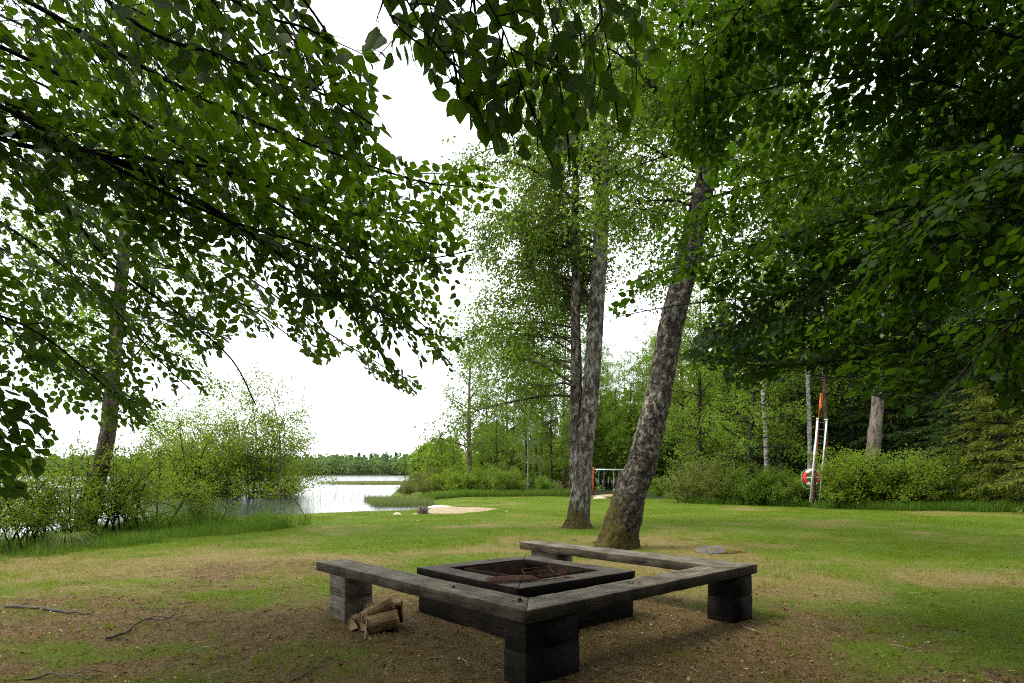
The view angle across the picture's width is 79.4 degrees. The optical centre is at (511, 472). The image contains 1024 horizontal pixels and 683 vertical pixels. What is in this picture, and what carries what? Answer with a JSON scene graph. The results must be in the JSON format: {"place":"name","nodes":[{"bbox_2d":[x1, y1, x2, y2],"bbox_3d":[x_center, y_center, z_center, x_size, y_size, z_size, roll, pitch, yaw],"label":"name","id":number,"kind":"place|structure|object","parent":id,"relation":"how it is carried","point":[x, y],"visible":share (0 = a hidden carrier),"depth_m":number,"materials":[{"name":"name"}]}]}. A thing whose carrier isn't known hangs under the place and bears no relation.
{"place":"outdoors","nodes":[
{"label":"outdoors","id":0,"kind":"place"},
{"bbox_2d":[0,475,428,537],"bbox_3d":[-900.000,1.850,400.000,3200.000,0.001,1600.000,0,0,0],"label":"lake","id":1,"kind":"structure","parent":0,"point":[327,503],"depth_m":38.97,"materials":[{"name":"grey liquid"}]},
{"bbox_2d":[13,451,554,474],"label":"shore woods","id":2,"kind":"object","parent":1,"relation":"on","point":[359,464],"visible":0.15,"depth_m":378.65,"materials":[{"name":"green plant"}]},
{"bbox_2d":[300,480,434,505],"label":"reeds","id":3,"kind":"object","parent":1,"relation":"in","point":[398,500],"visible":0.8,"depth_m":36.57,"materials":[{"name":"green plant"}]},
{"bbox_2d":[414,506,495,513],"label":"beach","id":4,"kind":"structure","parent":0,"point":[449,510],"depth_m":24.19,"materials":[{"name":"beige sand"}]},
{"bbox_2d":[0,0,1018,459],"label":"sky","id":5,"kind":"structure","parent":0,"point":[354,412],"materials":[{"name":"white"}]},
{"bbox_2d":[0,478,1023,682],"bbox_3d":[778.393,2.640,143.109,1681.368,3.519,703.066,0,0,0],"label":"ground","id":6,"kind":"structure","parent":0,"point":[792,661],"depth_m":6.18,"materials":[{"name":"green plant"}]},
{"bbox_2d":[0,432,49,551],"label":"shore bush","id":7,"kind":"object","parent":6,"relation":"on","point":[9,524],"visible":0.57,"depth_m":11.05,"materials":[{"name":"green plant"}]},
{"bbox_2d":[0,440,78,547],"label":"shore bush","id":8,"kind":"object","parent":6,"relation":"on","point":[46,508],"visible":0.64,"depth_m":11.77,"materials":[{"name":"green plant"}]},
{"bbox_2d":[4,604,89,614],"bbox_3d":[-4.698,1.384,6.226,1.136,0.048,0.077,0,0,18],"label":"fallen stick","id":9,"kind":"object","parent":6,"relation":"on","point":[29,607],"visible":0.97,"depth_m":6.25,"materials":[{"name":"wood"}]},
{"bbox_2d":[1,435,107,542],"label":"shore bush","id":10,"kind":"object","parent":6,"relation":"on","point":[65,501],"visible":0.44,"depth_m":12.48,"materials":[{"name":"green plant"}]},
{"bbox_2d":[24,669,106,680],"bbox_3d":[-3.031,1.379,4.175,0.493,0.057,0.096,0,0,-4],"label":"fallen stick","id":11,"kind":"object","parent":6,"relation":"on","point":[43,675],"visible":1,"depth_m":4.18,"materials":[{"name":"wood"}]},
{"bbox_2d":[32,530,100,548],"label":"grass tussock","id":12,"kind":"object","parent":6,"relation":"on","point":[60,537],"depth_m":11.37,"materials":[{"name":"green plant"}]},
{"bbox_2d":[6,423,171,531],"bbox_3d":[-9.664,0.175,13.640,2.474,2.514,3.652,0,0,27],"label":"shore bush","id":13,"kind":"object","parent":6,"relation":"on","point":[89,481],"visible":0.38,"depth_m":13.68,"materials":[{"name":"green plant"}]},
{"bbox_2d":[51,420,183,533],"bbox_3d":[-9.167,0.111,14.229,2.103,2.655,2.462,0,0,36],"label":"shore bush","id":14,"kind":"object","parent":6,"relation":"on","point":[119,506],"visible":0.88,"depth_m":14.10,"materials":[{"name":"green plant"}]},
{"bbox_2d":[0,0,248,531],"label":"shore alder","id":15,"kind":"object","parent":6,"relation":"on","point":[105,435],"visible":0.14,"depth_m":14.07,"materials":[{"name":"green plant"}]},
{"bbox_2d":[105,612,175,639],"bbox_3d":[-3.380,1.373,5.537,0.187,0.074,0.774,0,0,14],"label":"fallen stick","id":16,"kind":"object","parent":6,"relation":"on","point":[121,633],"visible":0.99,"depth_m":5.61,"materials":[{"name":"wood"}]},
{"bbox_2d":[114,409,194,492],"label":"shore bush","id":17,"kind":"object","parent":6,"relation":"on","point":[153,439],"visible":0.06,"depth_m":55.82,"materials":[{"name":"green plant"}]},
{"bbox_2d":[82,421,235,526],"bbox_3d":[-9.235,0.073,15.544,3.997,2.752,2.708,0,0,16],"label":"shore bush","id":18,"kind":"object","parent":6,"relation":"on","point":[151,502],"visible":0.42,"depth_m":15.74,"materials":[{"name":"green plant"}]},
{"bbox_2d":[122,389,248,498],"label":"shore bush","id":19,"kind":"object","parent":6,"relation":"on","point":[182,469],"visible":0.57,"depth_m":43.54,"materials":[{"name":"green plant"}]},
{"bbox_2d":[135,389,255,494],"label":"shore bush","id":20,"kind":"object","parent":6,"relation":"on","point":[187,434],"visible":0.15,"depth_m":48.80,"materials":[{"name":"green plant"}]},
{"bbox_2d":[171,472,253,522],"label":"shore bush","id":21,"kind":"object","parent":6,"relation":"on","point":[201,503],"visible":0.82,"depth_m":16.14,"materials":[{"name":"green plant"}]},
{"bbox_2d":[164,406,282,497],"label":"shore bush","id":22,"kind":"object","parent":6,"relation":"on","point":[221,492],"visible":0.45,"depth_m":44.35,"materials":[{"name":"green plant"}]},
{"bbox_2d":[179,355,343,499],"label":"shore bush","id":23,"kind":"object","parent":6,"relation":"on","point":[270,459],"visible":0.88,"depth_m":44.86,"materials":[{"name":"green plant"}]},
{"bbox_2d":[251,441,305,495],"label":"shore bush","id":24,"kind":"object","parent":6,"relation":"on","point":[289,475],"visible":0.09,"depth_m":50.26,"materials":[{"name":"green plant"}]},
{"bbox_2d":[0,0,694,532],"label":"beech","id":25,"kind":"object","parent":6,"relation":"on","point":[192,62],"visible":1,"depth_m":3.76,"materials":[{"name":"green plant"}]},
{"bbox_2d":[345,613,360,630],"bbox_3d":[-1.350,1.331,5.545,0.187,0.142,0.264,0,2,34],"label":"split log","id":26,"kind":"object","parent":6,"relation":"on","point":[351,624],"visible":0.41,"depth_m":5.45,"materials":[{"name":"brown wood"}]},
{"bbox_2d":[356,617,365,631],"bbox_3d":[-1.279,1.336,5.508,0.204,0.137,0.225,17,11,29],"label":"split log","id":27,"kind":"object","parent":26,"relation":"on","point":[361,623],"visible":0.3,"depth_m":5.41,"materials":[{"name":"brown wood"}]},
{"bbox_2d":[360,596,395,617],"bbox_3d":[-1.202,1.226,5.507,0.310,0.128,0.155,-26,49,-17],"label":"split log","id":28,"kind":"object","parent":27,"relation":"on","point":[387,604],"visible":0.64,"depth_m":5.49,"materials":[{"name":"brown wood"}]},
{"bbox_2d":[364,609,400,634],"bbox_3d":[-1.151,1.318,5.440,0.293,0.166,0.225,-10,28,-20],"label":"split log","id":29,"kind":"object","parent":27,"relation":"on","point":[383,621],"visible":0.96,"depth_m":5.39,"materials":[{"name":"brown wood"}]},
{"bbox_2d":[363,598,402,622],"bbox_3d":[-1.179,1.293,5.657,0.357,0.234,0.156,0,0,-7],"label":"split log","id":30,"kind":"object","parent":26,"relation":"on","point":[398,604],"visible":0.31,"depth_m":5.64,"materials":[{"name":"brown wood"}]},
{"bbox_2d":[394,480,418,494],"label":"bush","id":31,"kind":"object","parent":6,"relation":"on","point":[408,489],"visible":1,"depth_m":45.73,"materials":[{"name":"green plant"}]},
{"bbox_2d":[398,467,434,486],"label":"bush","id":32,"kind":"object","parent":6,"relation":"on","point":[417,477],"visible":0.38,"depth_m":59.67,"materials":[{"name":"green plant"}]},
{"bbox_2d":[410,476,444,494],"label":"bush","id":33,"kind":"object","parent":6,"relation":"on","point":[425,487],"visible":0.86,"depth_m":46.87,"materials":[{"name":"green plant"}]},
{"bbox_2d":[422,467,468,491],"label":"bush","id":34,"kind":"object","parent":6,"relation":"on","point":[438,477],"visible":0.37,"depth_m":47.66,"materials":[{"name":"green plant"}]},
{"bbox_2d":[442,432,461,477],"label":"lakeside tree","id":35,"kind":"object","parent":6,"relation":"on","point":[454,459],"visible":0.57,"depth_m":65.89,"materials":[{"name":"green plant"}]},
{"bbox_2d":[441,465,480,490],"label":"bush","id":36,"kind":"object","parent":6,"relation":"on","point":[460,482],"visible":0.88,"depth_m":45.40,"materials":[{"name":"green plant"}]},
{"bbox_2d":[419,323,520,489],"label":"thin alder","id":37,"kind":"object","parent":6,"relation":"on","point":[469,444],"visible":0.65,"depth_m":49.71,"materials":[{"name":"green plant"}]},
{"bbox_2d":[454,460,508,490],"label":"bush","id":38,"kind":"object","parent":6,"relation":"on","point":[485,484],"visible":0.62,"depth_m":45.82,"materials":[{"name":"green plant"}]},
{"bbox_2d":[468,341,503,471],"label":"lakeside tree","id":39,"kind":"object","parent":6,"relation":"on","point":[482,405],"visible":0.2,"depth_m":64.00,"materials":[{"name":"green plant"}]},
{"bbox_2d":[476,390,513,474],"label":"lakeside tree","id":40,"kind":"object","parent":6,"relation":"on","point":[504,462],"visible":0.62,"depth_m":55.89,"materials":[{"name":"green plant"}]},
{"bbox_2d":[477,309,536,474],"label":"tall birch","id":41,"kind":"object","parent":6,"relation":"on","point":[497,408],"visible":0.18,"depth_m":61.84,"materials":[{"name":"green plant"}]},
{"bbox_2d":[488,465,530,490],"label":"bush","id":42,"kind":"object","parent":6,"relation":"on","point":[513,480],"visible":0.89,"depth_m":44.78,"materials":[{"name":"green plant"}]},
{"bbox_2d":[495,360,527,471],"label":"lakeside tree","id":43,"kind":"object","parent":6,"relation":"on","point":[516,411],"visible":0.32,"depth_m":59.73,"materials":[{"name":"green plant"}]},
{"bbox_2d":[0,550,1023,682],"bbox_3d":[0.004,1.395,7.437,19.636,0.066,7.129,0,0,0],"label":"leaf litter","id":44,"kind":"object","parent":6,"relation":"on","point":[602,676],"visible":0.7,"depth_m":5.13,"materials":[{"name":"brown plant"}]},
{"bbox_2d":[502,466,544,489],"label":"bush","id":45,"kind":"object","parent":6,"relation":"on","point":[531,486],"visible":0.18,"depth_m":49.84,"materials":[{"name":"green plant"}]},
{"bbox_2d":[417,556,634,638],"bbox_3d":[0.116,1.206,6.065,1.469,0.517,1.580,0,0,-41],"label":"fire pit","id":46,"kind":"object","parent":6,"relation":"on","point":[474,573],"visible":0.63,"depth_m":5.77,"materials":[{"name":"wood"}]},
{"bbox_2d":[485,575,537,582],"bbox_3d":[-0.011,0.928,5.379,0.426,0.023,0.218,0,0,-15],"label":"grill grate","id":47,"kind":"object","parent":46,"relation":"on","point":[510,578],"visible":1,"depth_m":5.36,"materials":[{"name":"metal"}]},
{"bbox_2d":[511,368,545,488],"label":"white birch","id":48,"kind":"object","parent":6,"relation":"on","point":[530,443],"visible":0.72,"depth_m":47.91,"materials":[{"name":"green plant"}]},
{"bbox_2d":[512,343,559,478],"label":"lakeside tree","id":49,"kind":"object","parent":6,"relation":"on","point":[535,457],"visible":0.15,"depth_m":65.72,"materials":[{"name":"green plant"}]},
{"bbox_2d":[316,540,756,682],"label":"corner bench","id":50,"kind":"object","parent":6,"relation":"on","point":[541,637],"visible":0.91,"depth_m":4.94,"materials":[{"name":"grey wood"}]},
{"bbox_2d":[510,298,570,478],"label":"tall birch","id":51,"kind":"object","parent":6,"relation":"on","point":[546,433],"visible":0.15,"depth_m":59.62,"materials":[{"name":"green plant"}]},
{"bbox_2d":[533,475,555,490],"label":"bush","id":52,"kind":"object","parent":6,"relation":"on","point":[542,484],"visible":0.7,"depth_m":45.52,"materials":[{"name":"green plant"}]},
{"bbox_2d":[523,371,568,486],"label":"lakeside tree","id":53,"kind":"object","parent":6,"relation":"on","point":[542,454],"visible":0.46,"depth_m":57.91,"materials":[{"name":"green plant"}]},
{"bbox_2d":[554,393,570,488],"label":"lakeside tree","id":54,"kind":"object","parent":6,"relation":"on","point":[561,437],"visible":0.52,"depth_m":52.01,"materials":[{"name":"green plant"}]},
{"bbox_2d":[524,304,608,487],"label":"tall birch","id":55,"kind":"object","parent":6,"relation":"on","point":[564,468],"visible":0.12,"depth_m":61.81,"materials":[{"name":"green plant"}]},
{"bbox_2d":[413,0,744,529],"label":"twin birch","id":56,"kind":"object","parent":6,"relation":"on","point":[542,240],"visible":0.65,"depth_m":15.68,"materials":[{"name":"green plant"}]},
{"bbox_2d":[567,337,609,488],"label":"grove tree","id":57,"kind":"object","parent":6,"relation":"on","point":[601,397],"visible":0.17,"depth_m":63.09,"materials":[{"name":"green plant"}]},
{"bbox_2d":[596,326,614,485],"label":"grove tree","id":58,"kind":"object","parent":6,"relation":"on","point":[604,400],"visible":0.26,"depth_m":66.49,"materials":[{"name":"green plant"}]},
{"bbox_2d":[598,342,622,486],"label":"grove tree","id":59,"kind":"object","parent":6,"relation":"on","point":[618,361],"visible":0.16,"depth_m":70.80,"materials":[{"name":"green plant"}]},
{"bbox_2d":[599,361,633,485],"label":"grove tree","id":60,"kind":"object","parent":6,"relation":"on","point":[612,416],"visible":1,"depth_m":58.30,"materials":[{"name":"green plant"}]},
{"bbox_2d":[610,345,640,405],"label":"grove tree","id":61,"kind":"object","parent":6,"relation":"on","point":[624,368],"visible":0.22,"depth_m":78.73,"materials":[{"name":"green plant"}]},
{"bbox_2d":[613,349,644,448],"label":"grove tree","id":62,"kind":"object","parent":6,"relation":"on","point":[630,392],"visible":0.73,"depth_m":62.36,"materials":[{"name":"green plant"}]},
{"bbox_2d":[631,318,654,404],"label":"grove tree","id":63,"kind":"object","parent":6,"relation":"on","point":[643,341],"visible":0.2,"depth_m":77.79,"materials":[{"name":"green plant"}]},
{"bbox_2d":[637,329,668,478],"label":"grove tree","id":64,"kind":"object","parent":6,"relation":"on","point":[654,339],"visible":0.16,"depth_m":60.77,"materials":[{"name":"green plant"}]},
{"bbox_2d":[628,325,693,481],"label":"broadleaf tree","id":65,"kind":"object","parent":6,"relation":"on","point":[644,391],"visible":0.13,"depth_m":63.76,"materials":[{"name":"green plant"}]},
{"bbox_2d":[648,475,675,496],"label":"bush","id":66,"kind":"object","parent":6,"relation":"on","point":[659,491],"visible":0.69,"depth_m":43.64,"materials":[{"name":"green plant"}]},
{"bbox_2d":[634,293,727,492],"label":"broadleaf tree","id":67,"kind":"object","parent":6,"relation":"on","point":[682,388],"visible":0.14,"depth_m":51.39,"materials":[{"name":"green plant"}]},
{"bbox_2d":[638,275,749,479],"bbox_3d":[11.801,-6.259,39.645,6.793,15.888,8.431,0,0,37],"label":"broadleaf tree","id":68,"kind":"object","parent":6,"relation":"on","point":[688,372],"visible":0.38,"depth_m":39.77,"materials":[{"name":"green plant"}]},
{"bbox_2d":[654,447,747,502],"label":"bush","id":69,"kind":"object","parent":6,"relation":"on","point":[688,482],"visible":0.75,"depth_m":32.47,"materials":[{"name":"green plant"}]},
{"bbox_2d":[407,301,1014,483],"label":"background woods","id":70,"kind":"object","parent":6,"relation":"on","point":[606,460],"visible":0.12,"depth_m":64.07,"materials":[{"name":"green plant"}]},
{"bbox_2d":[692,545,747,553],"bbox_3d":[3.714,1.411,11.024,0.992,0.201,0.680,0,0,0],"label":"boulder","id":71,"kind":"object","parent":6,"relation":"on","point":[716,549],"visible":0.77,"depth_m":10.84,"materials":[{"name":"stone"}]},
{"bbox_2d":[691,458,754,500],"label":"bush","id":72,"kind":"object","parent":6,"relation":"on","point":[711,489],"visible":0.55,"depth_m":30.90,"materials":[{"name":"green plant"}]},
{"bbox_2d":[545,0,922,549],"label":"leaning birch","id":73,"kind":"object","parent":6,"relation":"on","point":[622,523],"visible":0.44,"depth_m":11.38,"materials":[{"name":"green plant"}]},
{"bbox_2d":[676,235,806,476],"bbox_3d":[13.658,-6.599,36.495,7.127,16.557,7.478,0,0,36],"label":"broadleaf tree","id":74,"kind":"object","parent":6,"relation":"on","point":[693,409],"visible":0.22,"depth_m":36.55,"materials":[{"name":"green plant"}]},
{"bbox_2d":[699,458,787,504],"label":"bush","id":75,"kind":"object","parent":6,"relation":"on","point":[743,489],"visible":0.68,"depth_m":30.08,"materials":[{"name":"green plant"}]},
{"bbox_2d":[684,303,814,503],"bbox_3d":[11.376,-3.174,29.809,6.352,9.579,5.294,0,0,-30],"label":"lawn edge tree","id":76,"kind":"object","parent":6,"relation":"on","point":[755,420],"visible":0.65,"depth_m":29.70,"materials":[{"name":"green plant"}]},
{"bbox_2d":[697,159,805,479],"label":"dark spruce","id":77,"kind":"object","parent":6,"relation":"on","point":[774,464],"visible":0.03,"depth_m":49.67,"materials":[{"name":"green plant"}]},
{"bbox_2d":[728,279,804,470],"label":"white birch","id":78,"kind":"object","parent":6,"relation":"on","point":[763,397],"visible":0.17,"depth_m":32.90,"materials":[{"name":"green plant"}]},
{"bbox_2d":[739,466,795,505],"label":"bush","id":79,"kind":"object","parent":6,"relation":"on","point":[759,481],"visible":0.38,"depth_m":29.16,"materials":[{"name":"green plant"}]},
{"bbox_2d":[697,193,868,474],"bbox_3d":[17.818,-8.223,39.959,10.600,19.862,10.600,0,0,-24],"label":"broadleaf tree","id":80,"kind":"object","parent":6,"relation":"on","point":[780,459],"visible":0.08,"depth_m":39.18,"materials":[{"name":"green plant"}]},
{"bbox_2d":[759,466,826,505],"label":"bush","id":81,"kind":"object","parent":6,"relation":"on","point":[793,486],"visible":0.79,"depth_m":28.12,"materials":[{"name":"green plant"}]},
{"bbox_2d":[741,162,864,478],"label":"dark spruce","id":82,"kind":"object","parent":6,"relation":"on","point":[797,464],"depth_m":45.81,"materials":[{"name":"green plant"}]},
{"bbox_2d":[768,265,859,476],"bbox_3d":[16.319,-5.053,34.080,5.139,13.387,4.786,0,0,-24],"label":"white birch","id":83,"kind":"object","parent":6,"relation":"on","point":[808,401],"visible":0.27,"depth_m":33.93,"materials":[{"name":"green plant"}]},
{"bbox_2d":[606,0,1023,426],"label":"elm","id":84,"kind":"object","parent":6,"relation":"on","point":[977,110],"visible":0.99,"depth_m":4.42,"materials":[{"name":"green plant"}]},
{"bbox_2d":[811,420,818,505],"bbox_3d":[13.275,-0.354,27.032,0.343,3.843,0.118,0,0,0],"label":"rescue post","id":85,"kind":"object","parent":6,"relation":"on","point":[814,483],"visible":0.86,"depth_m":27.01,"materials":[{"name":"red paint"}]},
{"bbox_2d":[809,418,827,502],"bbox_3d":[13.428,-0.502,26.985,0.851,3.738,0.145,0,0,-13],"label":"ladder","id":86,"kind":"object","parent":85,"relation":"hanging from","point":[812,477],"visible":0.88,"depth_m":26.96,"materials":[{"name":"white metal"}]},
{"bbox_2d":[740,200,890,468],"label":"broadleaf tree","id":87,"kind":"object","parent":6,"relation":"on","point":[816,405],"visible":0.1,"depth_m":41.08,"materials":[{"name":"green plant"}]},
{"bbox_2d":[784,273,860,469],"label":"brown trunked tree","id":88,"kind":"object","parent":6,"relation":"on","point":[824,389],"visible":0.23,"depth_m":35.94,"materials":[{"name":"green plant"}]},
{"bbox_2d":[804,285,870,454],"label":"dark trunked tree","id":89,"kind":"object","parent":6,"relation":"on","point":[852,429],"visible":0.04,"depth_m":37.91,"materials":[{"name":"green plant"}]},
{"bbox_2d":[759,99,919,477],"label":"dark spruce","id":90,"kind":"object","parent":6,"relation":"on","point":[841,411],"visible":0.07,"depth_m":41.80,"materials":[{"name":"green plant"}]},
{"bbox_2d":[805,442,912,507],"bbox_3d":[14.895,0.138,26.453,3.865,3.057,4.687,0,0,35],"label":"bush","id":91,"kind":"object","parent":6,"relation":"on","point":[838,492],"visible":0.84,"depth_m":25.91,"materials":[{"name":"green plant"}]},
{"bbox_2d":[822,449,924,501],"bbox_3d":[15.646,0.358,27.794,3.882,2.922,5.238,0,0,13],"label":"bush","id":92,"kind":"object","parent":6,"relation":"on","point":[884,462],"visible":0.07,"depth_m":26.13,"materials":[{"name":"green plant"}]},
{"bbox_2d":[801,39,964,471],"bbox_3d":[23.947,-12.359,37.862,11.130,29.031,10.535,0,0,27],"label":"dark spruce","id":93,"kind":"object","parent":6,"relation":"on","point":[884,451],"visible":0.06,"depth_m":37.88,"materials":[{"name":"green plant"}]},
{"bbox_2d":[829,443,940,503],"bbox_3d":[16.081,0.318,26.300,4.325,3.102,4.088,0,0,-25],"label":"bush","id":94,"kind":"object","parent":6,"relation":"on","point":[911,473],"visible":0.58,"depth_m":25.51,"materials":[{"name":"green plant"}]},
{"bbox_2d":[839,275,932,460],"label":"grey trunked tree","id":95,"kind":"object","parent":6,"relation":"on","point":[874,433],"visible":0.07,"depth_m":30.78,"materials":[{"name":"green plant"}]},
{"bbox_2d":[861,448,972,502],"bbox_3d":[17.551,0.267,26.948,4.224,2.754,3.483,0,0,38],"label":"bush","id":96,"kind":"object","parent":6,"relation":"on","point":[939,477],"visible":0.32,"depth_m":25.92,"materials":[{"name":"green plant"}]},
{"bbox_2d":[833,86,1005,486],"bbox_3d":[23.625,-10.365,35.514,10.263,24.622,10.318,0,0,-29],"label":"dark spruce","id":97,"kind":"object","parent":6,"relation":"on","point":[906,425],"visible":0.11,"depth_m":35.04,"materials":[{"name":"green plant"}]},
{"bbox_2d":[895,446,1000,500],"bbox_3d":[18.672,0.297,26.936,4.923,3.021,3.649,0,0,-8],"label":"bush","id":98,"kind":"object","parent":6,"relation":"on","point":[952,463],"visible":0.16,"depth_m":26.52,"materials":[{"name":"green plant"}]},
{"bbox_2d":[882,4,1023,476],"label":"dark spruce","id":99,"kind":"object","parent":6,"relation":"on","point":[912,429],"visible":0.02,"depth_m":33.63,"materials":[{"name":"green plant"}]},
{"bbox_2d":[892,3,1023,499],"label":"dark spruce","id":100,"kind":"object","parent":6,"relation":"on","point":[985,314],"visible":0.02,"depth_m":32.05,"materials":[{"name":"green plant"}]},
{"bbox_2d":[913,294,1013,500],"bbox_3d":[20.111,-3.371,28.039,4.439,10.152,4.416,0,0,7],"label":"dark spruce","id":101,"kind":"object","parent":6,"relation":"on","point":[960,398],"visible":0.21,"depth_m":27.89,"materials":[{"name":"green plant"}]},
{"bbox_2d":[915,326,1023,502],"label":"pale spruce","id":102,"kind":"object","parent":6,"relation":"on","point":[988,403],"visible":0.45,"depth_m":25.53,"materials":[{"name":"green plant"}]},
{"bbox_2d":[943,475,999,503],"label":"bush","id":103,"kind":"object","parent":6,"relation":"on","point":[969,499],"visible":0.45,"depth_m":25.47,"materials":[{"name":"green plant"}]},
{"bbox_2d":[958,340,1023,514],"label":"pale spruce","id":104,"kind":"object","parent":6,"relation":"on","point":[1015,481],"visible":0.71,"depth_m":23.66,"materials":[{"name":"green plant"}]},
{"bbox_2d":[960,459,1023,504],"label":"bush","id":105,"kind":"object","parent":6,"relation":"on","point":[1005,495],"visible":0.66,"depth_m":24.50,"materials":[{"name":"green plant"}]},
{"bbox_2d":[0,488,1023,561],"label":"tall grass","id":106,"kind":"structure","parent":0,"point":[186,526],"depth_m":15.84,"materials":[{"name":"green plant"}]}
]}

